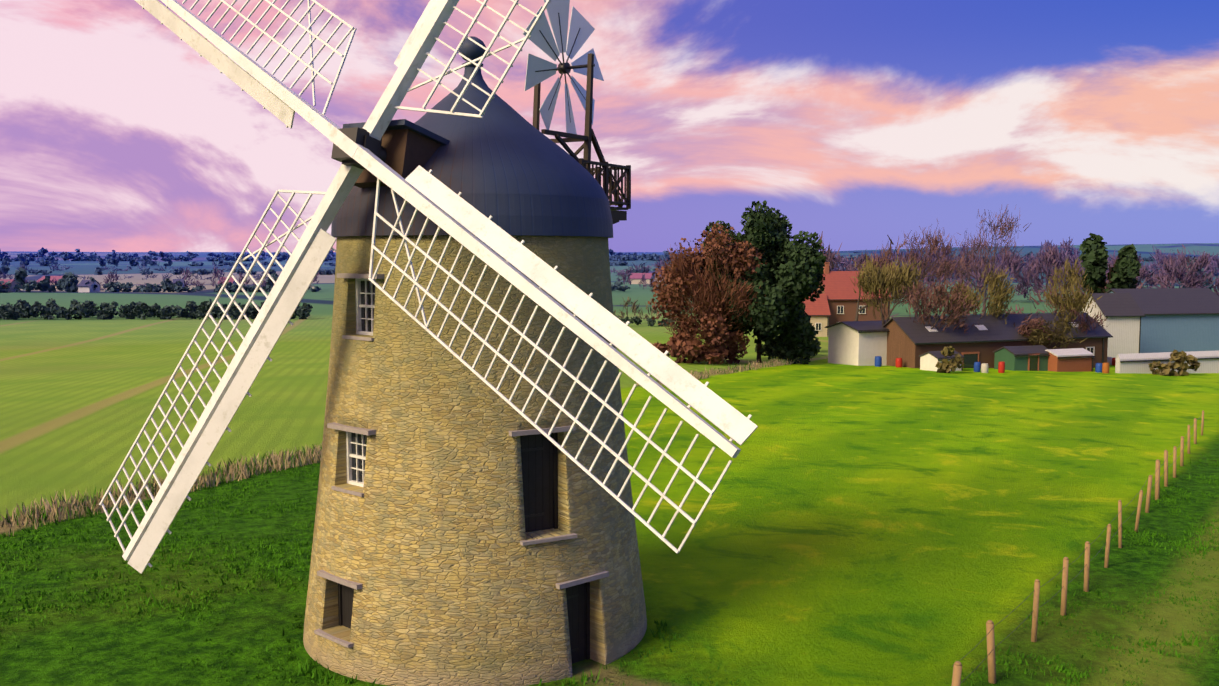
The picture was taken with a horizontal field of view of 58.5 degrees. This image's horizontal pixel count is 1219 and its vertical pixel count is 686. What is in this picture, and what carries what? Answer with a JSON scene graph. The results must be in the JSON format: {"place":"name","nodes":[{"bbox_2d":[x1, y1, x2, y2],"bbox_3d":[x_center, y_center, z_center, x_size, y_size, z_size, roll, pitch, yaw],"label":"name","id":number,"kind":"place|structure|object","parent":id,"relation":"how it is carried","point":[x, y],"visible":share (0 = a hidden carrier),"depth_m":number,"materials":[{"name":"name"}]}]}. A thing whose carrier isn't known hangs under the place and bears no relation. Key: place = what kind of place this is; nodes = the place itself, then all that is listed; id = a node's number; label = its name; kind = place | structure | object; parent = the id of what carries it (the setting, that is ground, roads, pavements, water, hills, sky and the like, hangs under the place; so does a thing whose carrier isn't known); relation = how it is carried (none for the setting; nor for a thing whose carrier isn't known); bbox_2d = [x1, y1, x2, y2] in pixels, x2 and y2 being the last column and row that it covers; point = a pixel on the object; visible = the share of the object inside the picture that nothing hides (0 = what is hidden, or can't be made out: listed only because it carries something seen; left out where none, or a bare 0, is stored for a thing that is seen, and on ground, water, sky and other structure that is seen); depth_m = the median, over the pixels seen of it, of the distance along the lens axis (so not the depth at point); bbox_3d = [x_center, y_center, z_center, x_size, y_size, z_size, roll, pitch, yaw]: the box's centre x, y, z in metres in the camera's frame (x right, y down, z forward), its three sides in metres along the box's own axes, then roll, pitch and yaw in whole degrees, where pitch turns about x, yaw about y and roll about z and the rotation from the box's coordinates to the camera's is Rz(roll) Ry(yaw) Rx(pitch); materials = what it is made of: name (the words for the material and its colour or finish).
{"place":"outdoors","nodes":[
{"label":"outdoors","id":0,"kind":"place"},
{"bbox_2d":[303,235,646,685],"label":"mill tower","id":1,"kind":"structure","parent":0,"point":[423,537],"depth_m":19.40,"materials":[{"name":"stone"}]},
{"bbox_2d":[314,570,362,647],"bbox_3d":[-4.854,4.853,20.130,1.300,1.138,0.703,4,6,43],"label":"mill window lintel","id":2,"kind":"structure","parent":1,"relation":"attached to","point":[339,580],"depth_m":19.87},
{"bbox_2d":[338,583,353,628],"bbox_3d":[-4.752,4.848,20.239,0.894,0.994,0.090,4,6,43],"label":"window","id":3,"kind":"structure","parent":1,"relation":"in","point":[345,599],"depth_m":20.43,"materials":[{"name":"wood"}]},
{"bbox_2d":[327,422,375,496],"bbox_3d":[-4.617,2.125,20.128,1.300,1.218,0.607,4,6,42],"label":"mill window lintel","id":4,"kind":"structure","parent":1,"relation":"attached to","point":[352,429],"depth_m":19.86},
{"bbox_2d":[346,431,366,486],"bbox_3d":[-4.575,2.125,20.174,0.900,1.076,0.090,4,6,42],"label":"window","id":5,"kind":"structure","parent":1,"relation":"in","point":[356,443],"depth_m":20.34,"materials":[{"name":"white paint"}]},
{"bbox_2d":[337,273,383,340],"bbox_3d":[-4.434,-0.677,20.102,1.260,1.208,0.578,4,6,42],"label":"mill window lintel","id":6,"kind":"structure","parent":1,"relation":"attached to","point":[353,275],"depth_m":19.87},
{"bbox_2d":[355,278,375,335],"bbox_3d":[-4.402,-0.676,20.137,0.860,1.066,0.090,4,6,42],"label":"window","id":7,"kind":"structure","parent":1,"relation":"in","point":[365,295],"depth_m":20.29,"materials":[{"name":"white paint"}]},
{"bbox_2d":[99,0,757,573],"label":"windmill sails","id":8,"kind":"object","parent":1,"relation":"attached to","point":[457,218],"visible":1,"depth_m":18.54},
{"bbox_2d":[331,36,612,237],"bbox_3d":[-2.739,-4.085,21.663,5.580,3.960,5.692,3,5,30],"label":"windmill cap","id":9,"kind":"object","parent":1,"relation":"on","point":[509,169],"visible":0.79,"depth_m":19.75,"materials":[{"name":"metal"}]},
{"bbox_2d":[331,127,386,168],"bbox_3d":[-4.067,-3.319,19.448,0.620,0.871,1.966,3,5,30],"label":"hub","id":10,"kind":"object","parent":9,"relation":"attached to","point":[360,136],"visible":0.33,"depth_m":18.71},
{"bbox_2d":[533,53,630,223],"bbox_3d":[-1.184,-4.356,24.306,1.790,4.092,3.645,3,5,30],"label":"fantail support frame","id":11,"kind":"object","parent":9,"relation":"attached to","point":[610,186],"visible":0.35,"depth_m":24.50,"materials":[{"name":"wood"}]},
{"bbox_2d":[522,0,603,133],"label":"fantail","id":12,"kind":"object","parent":11,"relation":"attached to","point":[581,30],"visible":0.92,"depth_m":24.23,"materials":[{"name":"metal"}]},
{"bbox_2d":[520,432,557,531],"bbox_3d":[-1.354,2.521,19.931,0.874,1.864,0.090,-3,5,-30],"label":"door","id":13,"kind":"structure","parent":1,"relation":"in","point":[539,457],"depth_m":19.97,"materials":[{"name":"wood"}]},
{"bbox_2d":[509,425,576,545],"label":"mill lintel","id":14,"kind":"structure","parent":1,"relation":"attached to","point":[534,432],"depth_m":19.49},
{"bbox_2d":[566,582,589,663],"bbox_3d":[-0.692,5.189,20.247,0.794,1.674,0.090,-4,6,-42],"label":"door","id":15,"kind":"structure","parent":1,"relation":"in","point":[578,602],"depth_m":20.36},
{"bbox_2d":[556,571,608,589],"bbox_3d":[-0.639,4.326,20.119,1.200,0.085,0.560,-4,6,-42],"label":"door lintel","id":16,"kind":"structure","parent":1,"relation":"attached to","point":[567,584],"depth_m":19.88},
{"bbox_2d":[0,243,1218,685],"bbox_3d":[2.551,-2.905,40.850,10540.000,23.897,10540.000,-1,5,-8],"label":"ground","id":17,"kind":"structure","parent":0,"point":[856,525],"depth_m":32.68,"materials":[{"name":"plant"}]},
{"bbox_2d":[0,265,9,274],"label":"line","id":18,"kind":"object","parent":17,"relation":"on","point":[5,269],"visible":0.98,"depth_m":644.98,"materials":[{"name":"green plant"}]},
{"bbox_2d":[0,279,19,291],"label":"village house","id":19,"kind":"structure","parent":17,"relation":"on","point":[13,284],"depth_m":360.63,"materials":[{"name":"red tile"}]},
{"bbox_2d":[0,302,22,319],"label":"field hedge","id":20,"kind":"object","parent":17,"relation":"on","point":[7,312],"depth_m":202.95,"materials":[{"name":"green plant"}]},
{"bbox_2d":[0,267,28,292],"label":"village trees","id":21,"kind":"object","parent":17,"relation":"on","point":[21,275],"visible":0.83,"depth_m":356.04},
{"bbox_2d":[1,255,29,265],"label":"trees","id":22,"kind":"object","parent":17,"relation":"on","point":[7,260],"visible":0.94,"depth_m":954.16,"materials":[{"name":"green plant"}]},
{"bbox_2d":[0,250,32,256],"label":"trees","id":23,"kind":"object","parent":17,"relation":"on","point":[3,254],"visible":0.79,"depth_m":1423.19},
{"bbox_2d":[7,299,28,317],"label":"field hedge","id":24,"kind":"object","parent":17,"relation":"on","point":[22,302],"depth_m":208.94,"materials":[{"name":"green plant"}]},
{"bbox_2d":[36,276,77,287],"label":"village house","id":25,"kind":"structure","parent":17,"relation":"on","point":[51,278],"depth_m":399.68,"materials":[{"name":"red tile"}]},
{"bbox_2d":[18,298,111,317],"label":"field hedge","id":26,"kind":"object","parent":17,"relation":"on","point":[52,303],"depth_m":210.10,"materials":[{"name":"green plant"}]},
{"bbox_2d":[20,301,117,319],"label":"field hedge","id":27,"kind":"object","parent":17,"relation":"on","point":[28,311],"depth_m":204.10,"materials":[{"name":"green plant"}]},
{"bbox_2d":[77,280,100,292],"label":"village house","id":28,"kind":"structure","parent":17,"relation":"on","point":[82,286],"depth_m":354.55,"materials":[{"name":"stone"}]},
{"bbox_2d":[14,264,170,270],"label":"trees","id":29,"kind":"object","parent":17,"relation":"on","point":[63,267],"visible":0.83,"depth_m":773.10,"materials":[{"name":"green plant"}]},
{"bbox_2d":[18,264,173,279],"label":"trees","id":30,"kind":"object","parent":17,"relation":"on","point":[23,266],"visible":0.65,"depth_m":537.50,"materials":[{"name":"green plant"}]},
{"bbox_2d":[21,269,172,289],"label":"village trees","id":31,"kind":"object","parent":17,"relation":"on","point":[113,276],"visible":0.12,"depth_m":375.01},
{"bbox_2d":[22,272,173,291],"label":"village trees","id":32,"kind":"object","parent":17,"relation":"on","point":[67,282],"visible":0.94,"depth_m":356.16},
{"bbox_2d":[36,256,172,266],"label":"trees","id":33,"kind":"object","parent":17,"relation":"on","point":[113,261],"visible":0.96,"depth_m":966.83,"materials":[{"name":"green plant"}]},
{"bbox_2d":[29,267,184,274],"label":"trees","id":34,"kind":"object","parent":17,"relation":"on","point":[98,270],"visible":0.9,"depth_m":655.83,"materials":[{"name":"green plant"}]},
{"bbox_2d":[24,253,194,260],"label":"trees","id":35,"kind":"object","parent":17,"relation":"on","point":[66,256],"visible":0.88,"depth_m":1223.90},
{"bbox_2d":[29,247,198,257],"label":"trees","id":36,"kind":"object","parent":17,"relation":"on","point":[42,251],"visible":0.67,"depth_m":1469.57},
{"bbox_2d":[114,301,207,317],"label":"field hedge","id":37,"kind":"object","parent":17,"relation":"on","point":[121,315],"depth_m":211.50,"materials":[{"name":"green plant"}]},
{"bbox_2d":[118,299,219,319],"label":"field hedge","id":38,"kind":"object","parent":17,"relation":"on","point":[131,310],"depth_m":204.79,"materials":[{"name":"green plant"}]},
{"bbox_2d":[177,267,267,279],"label":"trees","id":39,"kind":"object","parent":17,"relation":"on","point":[222,271],"visible":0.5,"depth_m":539.91,"materials":[{"name":"green plant"}]},
{"bbox_2d":[217,277,236,286],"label":"village house","id":40,"kind":"structure","parent":17,"relation":"on","point":[231,279],"depth_m":390.83,"materials":[{"name":"red tile"}]},
{"bbox_2d":[167,269,320,291],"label":"village trees","id":41,"kind":"object","parent":17,"relation":"on","point":[178,287],"visible":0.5,"depth_m":354.21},
{"bbox_2d":[180,267,318,289],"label":"village trees","id":42,"kind":"object","parent":17,"relation":"on","point":[194,283],"visible":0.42,"depth_m":376.57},
{"bbox_2d":[172,261,329,270],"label":"trees","id":43,"kind":"object","parent":17,"relation":"on","point":[214,264],"visible":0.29,"depth_m":776.34,"materials":[{"name":"green plant"}]},
{"bbox_2d":[219,302,300,317],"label":"field hedge","id":44,"kind":"object","parent":17,"relation":"on","point":[233,306],"depth_m":211.19,"materials":[{"name":"green plant"}]},
{"bbox_2d":[187,250,335,256],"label":"trees","id":45,"kind":"object","parent":17,"relation":"on","point":[262,254],"visible":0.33,"depth_m":1560.40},
{"bbox_2d":[210,303,312,319],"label":"field hedge","id":46,"kind":"object","parent":17,"relation":"on","point":[304,310],"depth_m":204.12,"materials":[{"name":"green plant"}]},
{"bbox_2d":[188,255,335,265],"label":"trees","id":47,"kind":"object","parent":17,"relation":"on","point":[222,263],"visible":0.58,"depth_m":970.80,"materials":[{"name":"green plant"}]},
{"bbox_2d":[190,268,334,274],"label":"trees","id":48,"kind":"object","parent":17,"relation":"on","point":[252,272],"visible":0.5,"depth_m":657.58,"materials":[{"name":"green plant"}]},
{"bbox_2d":[205,252,335,260],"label":"trees","id":49,"kind":"object","parent":17,"relation":"on","point":[235,258],"visible":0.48,"depth_m":1254.08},
{"bbox_2d":[0,358,790,536],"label":"dry grass strip","id":50,"kind":"object","parent":17,"relation":"on","point":[146,494],"depth_m":36.81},
{"bbox_2d":[0,452,1218,685],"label":"rough grass tufts","id":51,"kind":"object","parent":17,"relation":"on","point":[296,544],"depth_m":25.44,"materials":[{"name":"plant"}]},
{"bbox_2d":[609,249,637,255],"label":"trees","id":52,"kind":"object","parent":17,"relation":"on","point":[611,252],"visible":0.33,"depth_m":1593.48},
{"bbox_2d":[610,261,661,275],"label":"trees","id":53,"kind":"object","parent":17,"relation":"on","point":[659,264],"visible":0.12,"depth_m":613.74,"materials":[{"name":"green plant"}]},
{"bbox_2d":[611,281,661,291],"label":"bushes","id":54,"kind":"object","parent":17,"relation":"on","point":[616,286],"visible":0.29,"depth_m":362.20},
{"bbox_2d":[617,268,662,288],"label":"village trees","id":55,"kind":"object","parent":17,"relation":"on","point":[627,273],"visible":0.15,"depth_m":386.74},
{"bbox_2d":[629,273,654,283],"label":"village house","id":56,"kind":"structure","parent":17,"relation":"on","point":[636,279],"depth_m":450.47,"materials":[{"name":"red tile"}]},
{"bbox_2d":[610,256,674,265],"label":"trees","id":57,"kind":"object","parent":17,"relation":"on","point":[622,263],"visible":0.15,"depth_m":790.13,"materials":[{"name":"green plant"}]},
{"bbox_2d":[614,315,674,326],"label":"field hedge","id":58,"kind":"object","parent":17,"relation":"on","point":[638,321],"depth_m":177.63,"materials":[{"name":"green plant"}]},
{"bbox_2d":[613,297,681,319],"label":"field hedge","id":59,"kind":"object","parent":17,"relation":"on","point":[634,309],"depth_m":183.89,"materials":[{"name":"green plant"}]},
{"bbox_2d":[625,250,700,272],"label":"wood","id":60,"kind":"object","parent":17,"relation":"on","point":[648,266],"visible":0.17,"depth_m":618.01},
{"bbox_2d":[652,330,728,363],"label":"russet shrubs","id":61,"kind":"object","parent":17,"relation":"on","point":[692,349],"visible":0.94,"depth_m":93.24,"materials":[{"name":"brown plant"}]},
{"bbox_2d":[648,222,766,363],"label":"russet tree","id":62,"kind":"object","parent":17,"relation":"on","point":[738,255],"depth_m":92.91,"materials":[{"name":"plant"}]},
{"bbox_2d":[694,200,825,363],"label":"tree","id":63,"kind":"object","parent":17,"relation":"on","point":[799,278],"depth_m":93.81,"materials":[{"name":"plant"}]},
{"bbox_2d":[755,338,820,358],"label":"green shrubs","id":64,"kind":"object","parent":17,"relation":"on","point":[818,347],"visible":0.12,"depth_m":107.31,"materials":[{"name":"green plant"}]},
{"bbox_2d":[804,293,830,336],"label":"farmhouse wing","id":65,"kind":"structure","parent":17,"relation":"on","point":[818,310],"depth_m":151.78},
{"bbox_2d":[813,262,891,328],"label":"farm house","id":66,"kind":"structure","parent":17,"relation":"on","point":[842,295],"depth_m":154.87,"materials":[{"name":"brick"}]},
{"bbox_2d":[825,320,889,365],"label":"shed","id":67,"kind":"structure","parent":17,"relation":"on","point":[860,343],"depth_m":96.27,"materials":[{"name":"stone"}]},
{"bbox_2d":[824,249,898,291],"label":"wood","id":68,"kind":"object","parent":17,"relation":"on","point":[862,259],"visible":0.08,"depth_m":270.57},
{"bbox_2d":[811,231,917,316],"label":"farm thicket","id":69,"kind":"object","parent":17,"relation":"on","point":[832,256],"visible":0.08,"depth_m":186.74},
{"bbox_2d":[818,249,910,270],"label":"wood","id":70,"kind":"object","parent":17,"relation":"on","point":[852,264],"depth_m":380.27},
{"bbox_2d":[830,249,919,277],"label":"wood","id":71,"kind":"object","parent":17,"relation":"on","point":[844,262],"visible":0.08,"depth_m":486.85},
{"bbox_2d":[849,254,922,324],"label":"farm tree","id":72,"kind":"object","parent":17,"relation":"on","point":[883,274],"depth_m":97.60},
{"bbox_2d":[855,239,932,320],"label":"farm tree","id":73,"kind":"object","parent":17,"relation":"on","point":[888,263],"depth_m":143.67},
{"bbox_2d":[880,220,979,316],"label":"farm tree","id":74,"kind":"object","parent":17,"relation":"on","point":[934,249],"depth_m":159.13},
{"bbox_2d":[890,242,974,273],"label":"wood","id":75,"kind":"object","parent":17,"relation":"on","point":[947,255],"visible":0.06,"depth_m":590.97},
{"bbox_2d":[919,350,964,370],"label":"farm shed","id":76,"kind":"structure","parent":17,"relation":"on","point":[929,360],"depth_m":89.82,"materials":[{"name":"stone"}]},
{"bbox_2d":[901,272,984,333],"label":"farm tree","id":77,"kind":"object","parent":17,"relation":"on","point":[945,294],"depth_m":94.24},
{"bbox_2d":[935,346,964,372],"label":"yard shrubs","id":78,"kind":"object","parent":17,"relation":"on","point":[946,365],"visible":1,"depth_m":86.49,"materials":[{"name":"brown plant"}]},
{"bbox_2d":[901,253,1010,288],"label":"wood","id":79,"kind":"object","parent":17,"relation":"on","point":[949,257],"visible":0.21,"depth_m":383.54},
{"bbox_2d":[903,247,1024,300],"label":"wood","id":80,"kind":"object","parent":17,"relation":"on","point":[1015,265],"visible":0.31,"depth_m":276.84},
{"bbox_2d":[918,243,1026,281],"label":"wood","id":81,"kind":"object","parent":17,"relation":"on","point":[935,256],"visible":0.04,"depth_m":487.36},
{"bbox_2d":[938,264,1015,323],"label":"farm tree","id":82,"kind":"object","parent":17,"relation":"on","point":[1000,298],"depth_m":97.26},
{"bbox_2d":[931,204,1028,314],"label":"farm tree","id":83,"kind":"object","parent":17,"relation":"on","point":[994,227],"depth_m":180.75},
{"bbox_2d":[875,356,1115,372],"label":"barrels","id":84,"kind":"object","parent":17,"relation":"on","point":[1099,367],"visible":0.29,"depth_m":92.19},
{"bbox_2d":[882,312,1112,367],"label":"farm barn","id":85,"kind":"structure","parent":17,"relation":"on","point":[909,341],"depth_m":95.76,"materials":[{"name":"wood"}]},
{"bbox_2d":[993,345,1049,370],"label":"farm shed","id":86,"kind":"structure","parent":17,"relation":"on","point":[1025,358],"depth_m":93.28,"materials":[{"name":"wood"}]},
{"bbox_2d":[964,240,1079,265],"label":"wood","id":87,"kind":"object","parent":17,"relation":"on","point":[1050,244],"visible":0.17,"depth_m":570.70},
{"bbox_2d":[1004,306,1055,339],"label":"farm tree","id":88,"kind":"object","parent":17,"relation":"on","point":[1023,329],"depth_m":96.89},
{"bbox_2d":[962,272,1147,314],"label":"farm thicket","id":89,"kind":"object","parent":17,"relation":"on","point":[1037,303],"visible":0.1,"depth_m":159.37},
{"bbox_2d":[1024,252,1101,348],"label":"farm tree","id":90,"kind":"object","parent":17,"relation":"on","point":[1072,280],"depth_m":97.39,"materials":[{"name":"plant"}]},
{"bbox_2d":[1020,246,1108,288],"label":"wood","id":91,"kind":"object","parent":17,"relation":"on","point":[1026,269],"visible":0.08,"depth_m":385.44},
{"bbox_2d":[1045,348,1094,371],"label":"farm shed","id":92,"kind":"structure","parent":17,"relation":"on","point":[1072,360],"depth_m":93.44,"materials":[{"name":"wood"}]},
{"bbox_2d":[1025,236,1115,281],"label":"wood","id":93,"kind":"object","parent":17,"relation":"on","point":[1066,247],"visible":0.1,"depth_m":491.69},
{"bbox_2d":[1040,286,1107,334],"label":"farm tree","id":94,"kind":"object","parent":17,"relation":"on","point":[1083,324],"depth_m":100.88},
{"bbox_2d":[1011,241,1139,299],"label":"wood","id":95,"kind":"object","parent":17,"relation":"on","point":[1052,256],"visible":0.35,"depth_m":278.19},
{"bbox_2d":[951,410,1203,685],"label":"wire fence posts","id":96,"kind":"object","parent":17,"relation":"on","point":[957,669],"visible":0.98,"depth_m":24.70,"materials":[{"name":"wood"}]},
{"bbox_2d":[1020,252,1158,260],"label":"horizon line","id":97,"kind":"object","parent":17,"relation":"on","point":[1149,258],"visible":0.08,"depth_m":655.88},
{"bbox_2d":[1079,233,1140,292],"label":"trees","id":98,"kind":"object","parent":17,"relation":"on","point":[1094,264],"depth_m":133.07,"materials":[{"name":"plant"}]},
{"bbox_2d":[1081,293,1145,357],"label":"barn","id":99,"kind":"structure","parent":17,"relation":"on","point":[1123,312],"depth_m":112.32,"materials":[{"name":"stone"}]},
{"bbox_2d":[1106,250,1186,272],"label":"wood","id":100,"kind":"object","parent":17,"relation":"on","point":[1142,264],"visible":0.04,"depth_m":550.06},
{"bbox_2d":[1106,288,1218,352],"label":"barn","id":101,"kind":"structure","parent":17,"relation":"on","point":[1182,319],"depth_m":123.24,"materials":[{"name":"metal"}]},
{"bbox_2d":[1108,244,1218,295],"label":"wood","id":102,"kind":"object","parent":17,"relation":"on","point":[1190,281],"visible":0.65,"depth_m":275.31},
{"bbox_2d":[1115,351,1218,372],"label":"building","id":103,"kind":"structure","parent":17,"relation":"on","point":[1140,362],"depth_m":93.50,"materials":[{"name":"concrete"}]},
{"bbox_2d":[1148,350,1200,375],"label":"yard shrubs","id":104,"kind":"object","parent":17,"relation":"on","point":[1180,359],"visible":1,"depth_m":91.62,"materials":[{"name":"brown plant"}]},
{"bbox_2d":[1138,255,1218,287],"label":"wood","id":105,"kind":"object","parent":17,"relation":"on","point":[1153,284],"visible":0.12,"depth_m":380.89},
{"bbox_2d":[1147,245,1218,280],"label":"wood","id":106,"kind":"object","parent":17,"relation":"on","point":[1157,255],"visible":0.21,"depth_m":488.96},
{"bbox_2d":[1176,257,1214,288],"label":"wood","id":107,"kind":"object","parent":17,"relation":"on","point":[1206,284],"visible":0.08,"depth_m":332.50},
{"bbox_2d":[1187,249,1218,268],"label":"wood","id":108,"kind":"object","parent":17,"relation":"on","point":[1214,257],"visible":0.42,"depth_m":538.29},
{"bbox_2d":[0,0,1218,251],"label":"sky","id":109,"kind":"structure","parent":0,"point":[860,122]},
{"bbox_2d":[609,250,670,260],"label":"trees","id":110,"kind":"object","parent":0,"point":[647,256],"visible":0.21,"depth_m":921.27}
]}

